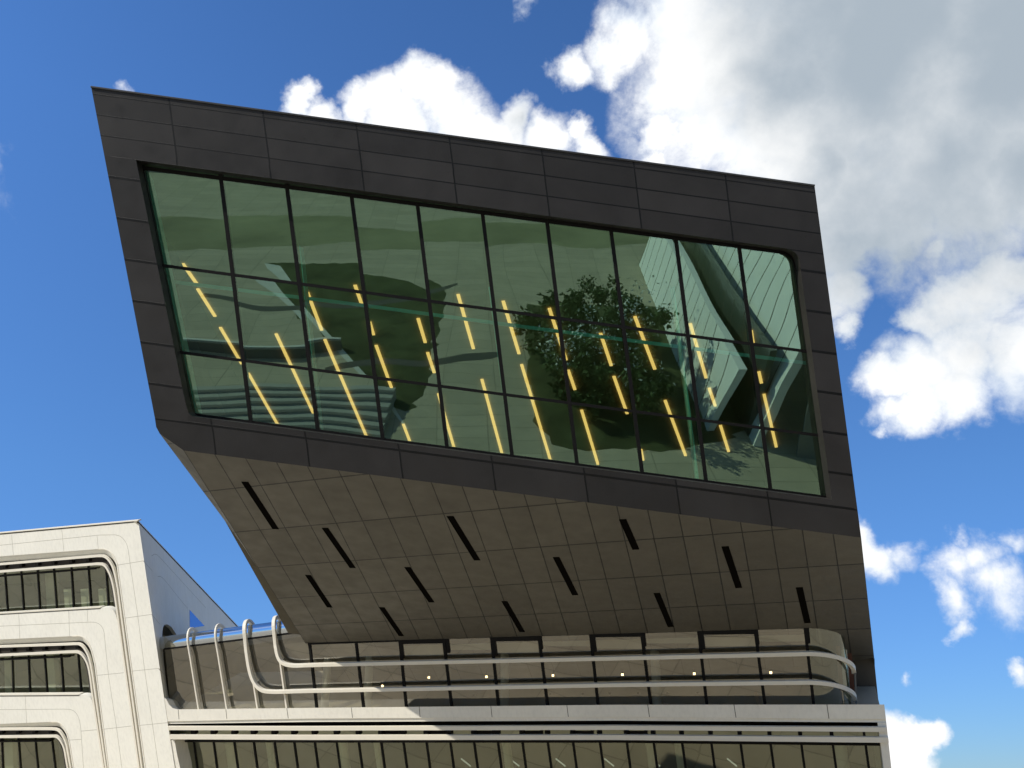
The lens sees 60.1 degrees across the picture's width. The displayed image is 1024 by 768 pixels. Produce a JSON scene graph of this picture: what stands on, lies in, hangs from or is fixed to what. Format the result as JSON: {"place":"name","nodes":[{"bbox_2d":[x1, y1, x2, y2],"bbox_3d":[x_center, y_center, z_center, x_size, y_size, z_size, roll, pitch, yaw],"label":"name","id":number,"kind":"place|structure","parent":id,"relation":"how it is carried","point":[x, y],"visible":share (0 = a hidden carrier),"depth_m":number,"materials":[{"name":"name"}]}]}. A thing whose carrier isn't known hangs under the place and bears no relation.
{"place":"outdoors","nodes":[
{"label":"outdoors","id":0,"kind":"place"},
{"bbox_2d":[0,0,1023,767],"label":"sky","id":1,"kind":"structure","parent":0,"point":[905,118],"materials":[{"name":"blue"}]},
{"label":"ground","id":2,"kind":"structure","parent":0,"visible":0},
{"bbox_2d":[0,519,890,767],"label":"library building","id":3,"kind":"structure","parent":2,"relation":"on","point":[128,644],"depth_m":45.28,"materials":[{"name":"concrete"}]},
{"bbox_2d":[0,721,73,767],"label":"ribbon window","id":4,"kind":"structure","parent":3,"relation":"in","point":[20,747],"depth_m":52.45,"materials":[{"name":"white glass"}]},
{"bbox_2d":[0,635,108,767],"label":"ribbon window","id":5,"kind":"structure","parent":3,"relation":"in","point":[67,668],"depth_m":50.60,"materials":[{"name":"white glass"}]},
{"bbox_2d":[0,548,145,767],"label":"ribbon window","id":6,"kind":"structure","parent":3,"relation":"in","point":[88,581],"depth_m":49.40,"materials":[{"name":"white glass"}]},
{"bbox_2d":[189,610,203,627],"bbox_3d":[-20.137,15.336,56.212,0.355,1.183,4.830,4,-25,-8],"label":"side window","id":7,"kind":"structure","parent":3,"relation":"in","point":[194,621],"depth_m":55.44,"materials":[{"name":"blue glass"}]},
{"bbox_2d":[91,86,877,695],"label":"cantilevered block","id":8,"kind":"structure","parent":3,"relation":"on","point":[409,384],"depth_m":31.96,"materials":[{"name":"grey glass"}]},
{"bbox_2d":[142,165,825,497],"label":"panorama window","id":9,"kind":"structure","parent":8,"relation":"in","point":[312,369],"depth_m":29.78,"materials":[{"name":"green glass"}]},
{"bbox_2d":[159,615,856,708],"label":"curved ribbon window","id":10,"kind":"structure","parent":3,"relation":"in","point":[195,663],"depth_m":41.37,"materials":[{"name":"grey glass"}]},
{"bbox_2d":[168,671,888,767],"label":"ribbon window","id":11,"kind":"structure","parent":3,"relation":"in","point":[410,744],"depth_m":43.00,"materials":[{"name":"glass"}]}
]}

